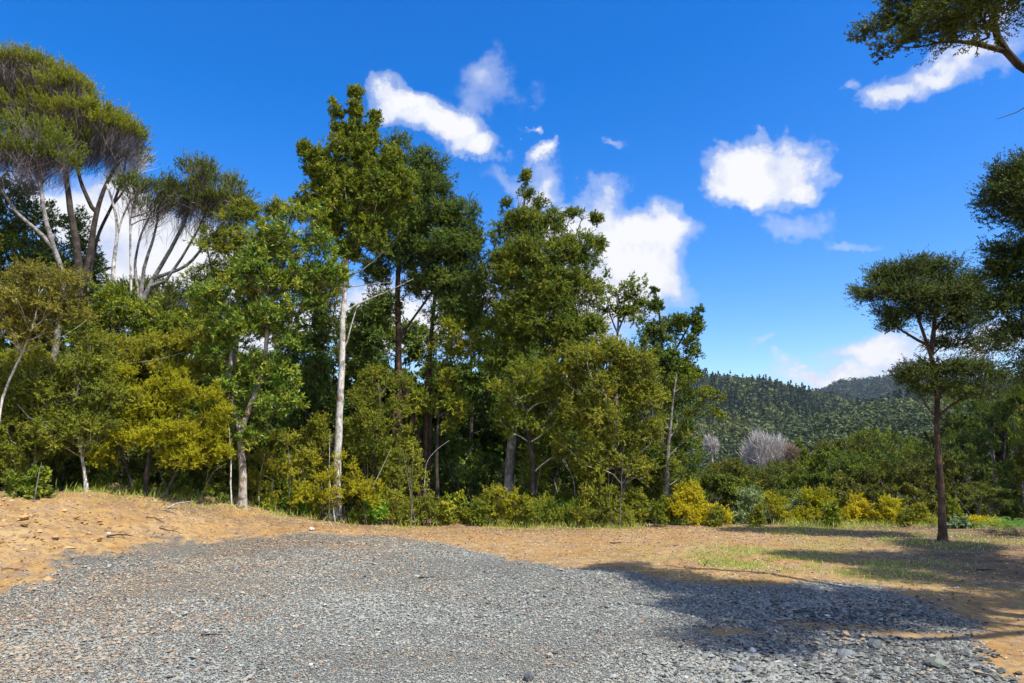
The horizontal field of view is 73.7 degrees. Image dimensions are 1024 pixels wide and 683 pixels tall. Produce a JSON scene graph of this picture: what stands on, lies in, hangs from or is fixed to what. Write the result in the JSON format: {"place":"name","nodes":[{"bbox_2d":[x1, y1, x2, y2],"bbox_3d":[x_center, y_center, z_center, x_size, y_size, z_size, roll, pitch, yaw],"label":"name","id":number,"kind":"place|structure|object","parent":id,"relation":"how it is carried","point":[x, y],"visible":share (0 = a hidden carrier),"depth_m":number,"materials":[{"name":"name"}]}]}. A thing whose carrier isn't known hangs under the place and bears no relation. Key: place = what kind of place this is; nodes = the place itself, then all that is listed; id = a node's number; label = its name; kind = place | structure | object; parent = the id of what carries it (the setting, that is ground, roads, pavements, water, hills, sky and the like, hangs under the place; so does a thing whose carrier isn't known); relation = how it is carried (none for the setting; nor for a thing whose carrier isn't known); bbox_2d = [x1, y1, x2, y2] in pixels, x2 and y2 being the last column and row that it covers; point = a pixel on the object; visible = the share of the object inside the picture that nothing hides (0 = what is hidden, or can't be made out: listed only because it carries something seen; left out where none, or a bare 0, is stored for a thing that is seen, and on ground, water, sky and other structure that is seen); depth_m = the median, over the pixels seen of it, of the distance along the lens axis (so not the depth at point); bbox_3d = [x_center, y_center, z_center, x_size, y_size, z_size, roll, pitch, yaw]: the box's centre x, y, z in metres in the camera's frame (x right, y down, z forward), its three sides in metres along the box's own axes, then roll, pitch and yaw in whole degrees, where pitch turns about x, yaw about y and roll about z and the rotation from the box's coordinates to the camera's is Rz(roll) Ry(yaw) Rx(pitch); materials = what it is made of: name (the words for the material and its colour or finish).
{"place":"outdoors","nodes":[
{"label":"outdoors","id":0,"kind":"place"},
{"bbox_2d":[0,382,1023,682],"bbox_3d":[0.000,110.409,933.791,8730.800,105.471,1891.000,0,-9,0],"label":"ground","id":1,"kind":"structure","parent":0,"point":[1000,636],"depth_m":8.77,"materials":[{"name":"soil"}]},
{"bbox_2d":[1,459,57,499],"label":"shrub","id":2,"kind":"object","parent":1,"relation":"on","point":[24,487],"visible":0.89,"depth_m":11.65,"materials":[{"name":"green plant"}]},
{"bbox_2d":[0,317,70,381],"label":"background tree","id":3,"kind":"object","parent":1,"relation":"on","point":[3,343],"visible":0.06,"depth_m":22.00,"materials":[{"name":"green plant"}]},
{"bbox_2d":[0,104,91,360],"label":"kanuka tree","id":4,"kind":"object","parent":1,"relation":"on","point":[41,158],"visible":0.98,"depth_m":17.29,"materials":[{"name":"green plant"}]},
{"bbox_2d":[0,339,97,488],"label":"olive bush","id":5,"kind":"object","parent":1,"relation":"on","point":[34,358],"visible":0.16,"depth_m":13.71,"materials":[{"name":"green plant"}]},
{"bbox_2d":[0,402,101,489],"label":"undergrowth bush","id":6,"kind":"object","parent":1,"relation":"on","point":[70,461],"visible":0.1,"depth_m":14.25,"materials":[{"name":"green plant"}]},
{"bbox_2d":[0,253,102,418],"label":"kanuka bush","id":7,"kind":"object","parent":1,"relation":"on","point":[57,307],"visible":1,"depth_m":12.67,"materials":[{"name":"green plant"}]},
{"bbox_2d":[0,170,110,361],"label":"broadleaf tree","id":8,"kind":"object","parent":1,"relation":"on","point":[12,240],"visible":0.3,"depth_m":20.54,"materials":[{"name":"green plant"}]},
{"bbox_2d":[0,325,137,491],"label":"olive bush","id":9,"kind":"object","parent":1,"relation":"on","point":[55,404],"visible":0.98,"depth_m":12.96,"materials":[{"name":"green plant"}]},
{"bbox_2d":[0,35,156,395],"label":"kanuka tree","id":10,"kind":"object","parent":1,"relation":"on","point":[33,80],"visible":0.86,"depth_m":19.26,"materials":[{"name":"green plant"}]},
{"bbox_2d":[0,498,162,586],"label":"clay clods","id":11,"kind":"object","parent":1,"relation":"on","point":[56,536],"visible":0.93,"depth_m":9.95,"materials":[{"name":"beige soil"}]},
{"bbox_2d":[88,139,157,447],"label":"kanuka tree","id":12,"kind":"object","parent":1,"relation":"on","point":[142,158],"visible":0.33,"depth_m":20.48,"materials":[{"name":"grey plant"}]},
{"bbox_2d":[58,278,199,483],"bbox_3d":[-9.045,0.891,16.028,2.844,5.006,2.628,8,-12,-42],"label":"broadleaf tree","id":13,"kind":"object","parent":1,"relation":"on","point":[121,306],"visible":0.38,"depth_m":16.04,"materials":[{"name":"green plant"}]},
{"bbox_2d":[100,156,195,471],"bbox_3d":[-9.591,-0.615,17.822,2.490,8.869,1.930,-6,-11,31],"label":"kanuka tree","id":14,"kind":"object","parent":1,"relation":"on","point":[137,183],"visible":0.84,"depth_m":18.19,"materials":[{"name":"green plant"}]},
{"bbox_2d":[65,437,236,496],"bbox_3d":[-7.524,2.657,14.340,2.974,1.728,2.211,-6,-11,33],"label":"understorey bush","id":15,"kind":"object","parent":1,"relation":"on","point":[137,467],"visible":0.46,"depth_m":14.13,"materials":[{"name":"green plant"}]},
{"bbox_2d":[70,316,234,484],"bbox_3d":[-8.196,1.461,15.126,3.902,4.107,1.327,0,-9,0],"label":"olive bush","id":16,"kind":"object","parent":1,"relation":"on","point":[138,351],"visible":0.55,"depth_m":15.21,"materials":[{"name":"green plant"}]},
{"bbox_2d":[98,274,207,437],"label":"kanuka tree","id":17,"kind":"object","parent":1,"relation":"on","point":[173,299],"visible":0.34,"depth_m":22.02,"materials":[{"name":"green plant"}]},
{"bbox_2d":[71,359,236,497],"bbox_3d":[-7.113,1.782,13.490,3.469,2.900,1.546,0,-9,0],"label":"yellow shrub","id":18,"kind":"object","parent":1,"relation":"on","point":[151,431],"visible":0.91,"depth_m":13.35,"materials":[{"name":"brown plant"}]},
{"bbox_2d":[134,148,262,452],"bbox_3d":[-8.470,-0.838,18.033,3.394,8.948,2.174,0,-9,0],"label":"kanuka tree","id":19,"kind":"object","parent":1,"relation":"on","point":[204,200],"visible":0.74,"depth_m":18.32,"materials":[{"name":"green plant"}]},
{"bbox_2d":[171,317,289,451],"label":"background tree","id":20,"kind":"object","parent":1,"relation":"on","point":[217,376],"visible":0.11,"depth_m":21.76,"materials":[{"name":"green plant"}]},
{"bbox_2d":[200,431,263,496],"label":"shrub","id":21,"kind":"object","parent":1,"relation":"on","point":[221,476],"visible":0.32,"depth_m":15.25,"materials":[{"name":"green plant"}]},
{"bbox_2d":[178,192,350,477],"bbox_3d":[-6.458,-0.166,17.677,4.502,7.776,2.428,0,-9,0],"label":"fine leaved tree","id":22,"kind":"object","parent":1,"relation":"on","point":[222,236],"visible":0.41,"depth_m":17.87,"materials":[{"name":"green plant"}]},
{"bbox_2d":[182,196,354,509],"bbox_3d":[-5.203,0.142,14.522,3.601,6.730,1.580,0,-9,0],"label":"broadleaf tree","id":23,"kind":"object","parent":1,"relation":"on","point":[257,316],"visible":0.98,"depth_m":14.41,"materials":[{"name":"green plant"}]},
{"bbox_2d":[245,412,303,503],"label":"shrub","id":24,"kind":"object","parent":1,"relation":"on","point":[279,484],"visible":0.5,"depth_m":15.84,"materials":[{"name":"green plant"}]},
{"bbox_2d":[237,427,325,515],"bbox_3d":[-4.992,2.905,14.896,1.994,2.097,1.179,0,-9,0],"label":"leafy shrub","id":25,"kind":"object","parent":1,"relation":"on","point":[296,467],"visible":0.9,"depth_m":14.88,"materials":[{"name":"green plant"}]},
{"bbox_2d":[291,410,350,505],"bbox_3d":[-4.583,2.886,16.386,1.585,2.519,1.149,0,-9,0],"label":"shrub","id":26,"kind":"object","parent":1,"relation":"on","point":[317,436],"visible":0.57,"depth_m":16.29,"materials":[{"name":"green plant"}]},
{"bbox_2d":[274,277,393,480],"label":"broadleaf tree","id":27,"kind":"object","parent":1,"relation":"on","point":[319,365],"visible":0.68,"depth_m":17.41,"materials":[{"name":"green plant"}]},
{"bbox_2d":[284,303,393,453],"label":"background tree","id":28,"kind":"object","parent":1,"relation":"on","point":[299,412],"visible":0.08,"depth_m":22.46,"materials":[{"name":"green plant"}]},
{"bbox_2d":[292,448,387,523],"bbox_3d":[-3.659,3.160,14.577,2.035,1.767,1.039,0,-9,0],"label":"yellow shrub","id":29,"kind":"object","parent":1,"relation":"on","point":[330,490],"visible":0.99,"depth_m":14.54,"materials":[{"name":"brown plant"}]},
{"bbox_2d":[319,400,390,511],"bbox_3d":[-3.897,2.877,16.769,1.962,3.261,1.248,0,-9,0],"label":"shrub","id":30,"kind":"object","parent":1,"relation":"on","point":[348,459],"visible":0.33,"depth_m":16.58,"materials":[{"name":"green plant"}]},
{"bbox_2d":[289,82,423,520],"bbox_3d":[-3.700,-1.180,15.805,3.234,10.420,1.544,0,-9,0],"label":"evergreen tree","id":31,"kind":"object","parent":1,"relation":"on","point":[362,194],"visible":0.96,"depth_m":15.93,"materials":[{"name":"green plant"}]},
{"bbox_2d":[362,494,390,524],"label":"shrub","id":32,"kind":"object","parent":1,"relation":"on","point":[378,512],"visible":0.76,"depth_m":14.81,"materials":[{"name":"green plant"}]},
{"bbox_2d":[327,318,437,493],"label":"background tree","id":33,"kind":"object","parent":1,"relation":"on","point":[352,367],"visible":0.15,"depth_m":21.32,"materials":[{"name":"green plant"}]},
{"bbox_2d":[344,359,423,496],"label":"tree","id":34,"kind":"object","parent":1,"relation":"on","point":[378,421],"visible":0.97,"depth_m":15.73,"materials":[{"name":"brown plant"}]},
{"bbox_2d":[363,420,430,517],"bbox_3d":[-2.808,3.198,16.843,1.662,2.576,1.289,0,-9,0],"label":"shrub","id":35,"kind":"object","parent":1,"relation":"on","point":[410,442],"visible":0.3,"depth_m":16.78,"materials":[{"name":"green plant"}]},
{"bbox_2d":[380,484,428,525],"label":"shrub","id":36,"kind":"object","parent":1,"relation":"on","point":[394,516],"visible":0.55,"depth_m":15.01,"materials":[{"name":"green plant"}]},
{"bbox_2d":[345,126,498,515],"bbox_3d":[-2.278,-0.553,17.892,4.180,10.804,2.427,0,-9,0],"label":"evergreen tree","id":37,"kind":"object","parent":1,"relation":"on","point":[451,244],"visible":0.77,"depth_m":17.84,"materials":[{"name":"green plant"}]},
{"bbox_2d":[372,315,482,472],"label":"background tree","id":38,"kind":"object","parent":1,"relation":"on","point":[418,342],"visible":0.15,"depth_m":23.35,"materials":[{"name":"green plant"}]},
{"bbox_2d":[396,489,460,525],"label":"shrub","id":39,"kind":"object","parent":1,"relation":"on","point":[431,507],"visible":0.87,"depth_m":14.87,"materials":[{"name":"green plant"}]},
{"bbox_2d":[405,428,468,500],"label":"undergrowth bush","id":40,"kind":"object","parent":1,"relation":"on","point":[443,439],"visible":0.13,"depth_m":18.59,"materials":[{"name":"green plant"}]},
{"bbox_2d":[407,313,483,517],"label":"broadleaf tree","id":41,"kind":"object","parent":1,"relation":"on","point":[419,401],"visible":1,"depth_m":17.14,"materials":[{"name":"green plant"}]},
{"bbox_2d":[431,437,498,511],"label":"undergrowth bush","id":42,"kind":"object","parent":1,"relation":"on","point":[457,445],"visible":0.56,"depth_m":17.98,"materials":[{"name":"green plant"}]},
{"bbox_2d":[404,311,527,495],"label":"background tree","id":43,"kind":"object","parent":1,"relation":"on","point":[470,382],"visible":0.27,"depth_m":21.63,"materials":[{"name":"green plant"}]},
{"bbox_2d":[468,497,494,525],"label":"shrub","id":44,"kind":"object","parent":1,"relation":"on","point":[478,507],"visible":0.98,"depth_m":14.68,"materials":[{"name":"green plant"}]},
{"bbox_2d":[461,481,507,523],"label":"shrub","id":45,"kind":"object","parent":1,"relation":"on","point":[494,508],"visible":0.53,"depth_m":15.00,"materials":[{"name":"green plant"}]},
{"bbox_2d":[462,452,515,503],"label":"undergrowth bush","id":46,"kind":"object","parent":1,"relation":"on","point":[497,462],"visible":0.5,"depth_m":18.67,"materials":[{"name":"green plant"}]},
{"bbox_2d":[460,329,562,482],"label":"background tree","id":47,"kind":"object","parent":1,"relation":"on","point":[484,436],"visible":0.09,"depth_m":23.52,"materials":[{"name":"green plant"}]},
{"bbox_2d":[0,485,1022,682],"bbox_3d":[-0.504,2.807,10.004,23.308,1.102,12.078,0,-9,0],"label":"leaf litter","id":48,"kind":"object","parent":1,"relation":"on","point":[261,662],"visible":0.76,"depth_m":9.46,"materials":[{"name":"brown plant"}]},
{"bbox_2d":[0,479,1023,608],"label":"grass","id":49,"kind":"structure","parent":1,"relation":"on","point":[812,523],"depth_m":12.98,"materials":[{"name":"plant"}]},
{"bbox_2d":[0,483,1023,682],"bbox_3d":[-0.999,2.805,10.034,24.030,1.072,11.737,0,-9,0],"label":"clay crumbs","id":50,"kind":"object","parent":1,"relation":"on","point":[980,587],"visible":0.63,"depth_m":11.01,"materials":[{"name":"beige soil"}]},
{"bbox_2d":[497,485,535,526],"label":"yellow shrub","id":51,"kind":"object","parent":1,"relation":"on","point":[511,515],"visible":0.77,"depth_m":14.74,"materials":[{"name":"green plant"}]},
{"bbox_2d":[481,344,590,521],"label":"evergreen tree","id":52,"kind":"object","parent":1,"relation":"on","point":[531,374],"visible":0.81,"depth_m":15.81,"materials":[{"name":"green plant"}]},
{"bbox_2d":[470,167,612,518],"bbox_3d":[0.737,-0.108,17.063,3.630,8.934,2.149,0,-9,0],"label":"evergreen tree","id":53,"kind":"object","parent":1,"relation":"on","point":[541,282],"visible":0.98,"depth_m":16.87,"materials":[{"name":"green plant"}]},
{"bbox_2d":[515,433,569,508],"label":"shrub","id":54,"kind":"object","parent":1,"relation":"on","point":[539,461],"visible":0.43,"depth_m":16.23,"materials":[{"name":"green plant"}]},
{"bbox_2d":[496,345,599,508],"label":"background tree","id":55,"kind":"object","parent":1,"relation":"on","point":[537,410],"visible":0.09,"depth_m":21.47,"materials":[{"name":"green plant"}]},
{"bbox_2d":[526,490,571,526],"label":"shrub","id":56,"kind":"object","parent":1,"relation":"on","point":[546,513],"visible":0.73,"depth_m":14.88,"materials":[{"name":"green plant"}]},
{"bbox_2d":[524,429,594,506],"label":"undergrowth bush","id":57,"kind":"object","parent":1,"relation":"on","point":[553,472],"visible":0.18,"depth_m":17.02,"materials":[{"name":"green plant"}]},
{"bbox_2d":[125,368,1013,466],"bbox_3d":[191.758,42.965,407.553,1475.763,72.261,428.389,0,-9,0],"label":"hillside bush","id":58,"kind":"object","parent":1,"relation":"on","point":[740,429],"visible":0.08,"depth_m":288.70,"materials":[{"name":"green plant"}]},
{"bbox_2d":[565,472,639,527],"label":"shrub","id":59,"kind":"object","parent":1,"relation":"on","point":[586,505],"visible":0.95,"depth_m":14.72,"materials":[{"name":"green plant"}]},
{"bbox_2d":[543,330,672,503],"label":"leafy tree","id":60,"kind":"object","parent":1,"relation":"on","point":[607,433],"visible":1,"depth_m":15.40,"materials":[{"name":"green plant"}]},
{"bbox_2d":[587,266,652,451],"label":"broadleaf tree","id":61,"kind":"object","parent":1,"relation":"on","point":[624,310],"visible":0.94,"depth_m":19.84,"materials":[{"name":"green plant"}]},
{"bbox_2d":[622,487,654,525],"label":"shrub","id":62,"kind":"object","parent":1,"relation":"on","point":[636,498],"visible":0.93,"depth_m":15.03,"materials":[{"name":"green plant"}]},
{"bbox_2d":[594,371,703,523],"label":"background tree","id":63,"kind":"object","parent":1,"relation":"on","point":[677,440],"visible":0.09,"depth_m":21.00,"materials":[{"name":"green plant"}]},
{"bbox_2d":[637,441,679,523],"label":"shrub","id":64,"kind":"object","parent":1,"relation":"on","point":[660,482],"visible":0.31,"depth_m":16.42,"materials":[{"name":"green plant"}]},
{"bbox_2d":[624,285,707,492],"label":"evergreen tree","id":65,"kind":"object","parent":1,"relation":"on","point":[671,361],"visible":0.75,"depth_m":17.74,"materials":[{"name":"green plant"}]},
{"bbox_2d":[645,370,728,523],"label":"open tree","id":66,"kind":"object","parent":1,"relation":"on","point":[707,393],"visible":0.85,"depth_m":16.04,"materials":[{"name":"green plant"}]},
{"bbox_2d":[665,478,737,526],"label":"yellow shrub","id":67,"kind":"object","parent":1,"relation":"on","point":[698,514],"visible":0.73,"depth_m":15.19,"materials":[{"name":"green plant"}]},
{"bbox_2d":[696,471,756,524],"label":"valley tree","id":68,"kind":"object","parent":1,"relation":"on","point":[714,483],"visible":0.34,"depth_m":23.29,"materials":[{"name":"green plant"}]},
{"bbox_2d":[692,457,783,523],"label":"valley tree","id":69,"kind":"object","parent":1,"relation":"on","point":[735,466],"visible":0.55,"depth_m":25.65,"materials":[{"name":"green plant"}]},
{"bbox_2d":[727,484,775,524],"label":"shrub","id":70,"kind":"object","parent":1,"relation":"on","point":[743,497],"visible":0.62,"depth_m":16.73,"materials":[{"name":"green plant"}]},
{"bbox_2d":[736,426,788,468],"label":"bare tree","id":71,"kind":"object","parent":1,"relation":"on","point":[760,449],"visible":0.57,"depth_m":50.71,"materials":[{"name":"grey plant"}]},
{"bbox_2d":[760,489,806,524],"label":"yellow shrub","id":72,"kind":"object","parent":1,"relation":"on","point":[775,505],"visible":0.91,"depth_m":15.72,"materials":[{"name":"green plant"}]},
{"bbox_2d":[782,482,837,523],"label":"yellow shrub","id":73,"kind":"object","parent":1,"relation":"on","point":[811,496],"visible":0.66,"depth_m":15.88,"materials":[{"name":"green plant"}]},
{"bbox_2d":[782,471,852,507],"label":"valley tree","id":74,"kind":"object","parent":1,"relation":"on","point":[816,480],"visible":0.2,"depth_m":24.66,"materials":[{"name":"green plant"}]},
{"bbox_2d":[795,436,842,475],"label":"valley tree","id":75,"kind":"object","parent":1,"relation":"on","point":[811,464],"visible":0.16,"depth_m":29.73,"materials":[{"name":"green plant"}]},
{"bbox_2d":[819,496,843,526],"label":"shrub","id":76,"kind":"object","parent":1,"relation":"on","point":[834,513],"visible":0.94,"depth_m":14.76,"materials":[{"name":"green plant"}]},
{"bbox_2d":[653,406,1023,524],"bbox_3d":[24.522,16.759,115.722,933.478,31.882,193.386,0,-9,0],"label":"valley bush","id":77,"kind":"object","parent":1,"relation":"on","point":[914,427],"visible":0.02,"depth_m":188.53,"materials":[{"name":"green plant"}]},
{"bbox_2d":[812,469,881,524],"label":"valley tree","id":78,"kind":"object","parent":1,"relation":"on","point":[841,479],"visible":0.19,"depth_m":22.74,"materials":[{"name":"green plant"}]},
{"bbox_2d":[820,490,874,524],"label":"yellow shrub","id":79,"kind":"object","parent":1,"relation":"on","point":[854,509],"visible":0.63,"depth_m":15.68,"materials":[{"name":"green plant"}]},
{"bbox_2d":[805,434,893,495],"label":"valley tree","id":80,"kind":"object","parent":1,"relation":"on","point":[842,444],"visible":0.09,"depth_m":42.41,"materials":[{"name":"green plant"}]},
{"bbox_2d":[798,446,905,488],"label":"valley tree","id":81,"kind":"object","parent":1,"relation":"on","point":[844,461],"visible":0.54,"depth_m":26.01,"materials":[{"name":"green plant"}]},
{"bbox_2d":[861,490,911,524],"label":"yellow shrub","id":82,"kind":"object","parent":1,"relation":"on","point":[888,510],"visible":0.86,"depth_m":15.55,"materials":[{"name":"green plant"}]},
{"bbox_2d":[843,457,935,497],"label":"valley tree","id":83,"kind":"object","parent":1,"relation":"on","point":[905,476],"visible":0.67,"depth_m":25.08,"materials":[{"name":"green plant"}]},
{"bbox_2d":[847,423,934,497],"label":"valley tree","id":84,"kind":"object","parent":1,"relation":"on","point":[880,440],"visible":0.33,"depth_m":44.90,"materials":[{"name":"green plant"}]},
{"bbox_2d":[817,375,1011,401],"bbox_3d":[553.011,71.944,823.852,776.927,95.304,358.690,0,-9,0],"label":"ridge pines","id":85,"kind":"object","parent":1,"relation":"on","point":[876,386],"visible":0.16,"depth_m":794.07,"materials":[{"name":"green plant"}]},
{"bbox_2d":[875,482,961,523],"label":"valley tree","id":86,"kind":"object","parent":1,"relation":"on","point":[905,489],"visible":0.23,"depth_m":20.95,"materials":[{"name":"green plant"}]},
{"bbox_2d":[841,244,1022,541],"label":"kanuka tree","id":87,"kind":"object","parent":1,"relation":"on","point":[935,291],"visible":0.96,"depth_m":12.64,"materials":[{"name":"green plant"}]},
{"bbox_2d":[843,0,1023,118],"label":"kanuka tree","id":88,"kind":"object","parent":1,"relation":"on","point":[937,15],"visible":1,"depth_m":7.56,"materials":[{"name":"green plant"}]},
{"bbox_2d":[936,489,993,518],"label":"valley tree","id":89,"kind":"object","parent":1,"relation":"on","point":[972,508],"visible":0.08,"depth_m":21.38,"materials":[{"name":"green plant"}]},
{"bbox_2d":[925,449,1005,510],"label":"valley tree","id":90,"kind":"object","parent":1,"relation":"on","point":[958,476],"visible":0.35,"depth_m":27.29,"materials":[{"name":"green plant"}]},
{"bbox_2d":[918,411,1014,503],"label":"valley tree","id":91,"kind":"object","parent":1,"relation":"on","point":[950,424],"visible":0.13,"depth_m":35.52,"materials":[{"name":"green plant"}]},
{"bbox_2d":[940,391,1019,514],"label":"valley tree","id":92,"kind":"object","parent":1,"relation":"on","point":[987,419],"visible":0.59,"depth_m":33.69,"materials":[{"name":"green plant"}]},
{"bbox_2d":[951,428,1023,521],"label":"valley tree","id":93,"kind":"object","parent":1,"relation":"on","point":[972,459],"visible":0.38,"depth_m":24.65,"materials":[{"name":"green plant"}]},
{"bbox_2d":[956,481,1022,515],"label":"valley tree","id":94,"kind":"object","parent":1,"relation":"on","point":[991,492],"visible":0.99,"depth_m":18.88,"materials":[{"name":"green plant"}]},
{"bbox_2d":[963,143,1023,393],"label":"kanuka tree","id":95,"kind":"object","parent":1,"relation":"on","point":[1004,191],"visible":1,"depth_m":9.24,"materials":[{"name":"green plant"}]},
{"bbox_2d":[979,478,1023,523],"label":"valley tree","id":96,"kind":"object","parent":1,"relation":"on","point":[1008,513],"visible":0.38,"depth_m":19.33,"materials":[{"name":"green plant"}]},
{"bbox_2d":[986,381,1023,516],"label":"valley tree","id":97,"kind":"object","parent":1,"relation":"on","point":[1008,407],"visible":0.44,"depth_m":24.02,"materials":[{"name":"green plant"}]},
{"bbox_2d":[1007,402,1023,518],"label":"valley tree","id":98,"kind":"object","parent":1,"relation":"on","point":[1018,457],"visible":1,"depth_m":19.38,"materials":[{"name":"green plant"}]},
{"bbox_2d":[0,490,1023,682],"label":"gravel","id":99,"kind":"structure","parent":0,"point":[872,660],"depth_m":6.33,"materials":[{"name":"grey gravel"}]},
{"bbox_2d":[0,0,1023,389],"label":"sky","id":100,"kind":"structure","parent":0,"point":[743,157],"materials":[{"name":"blue"}]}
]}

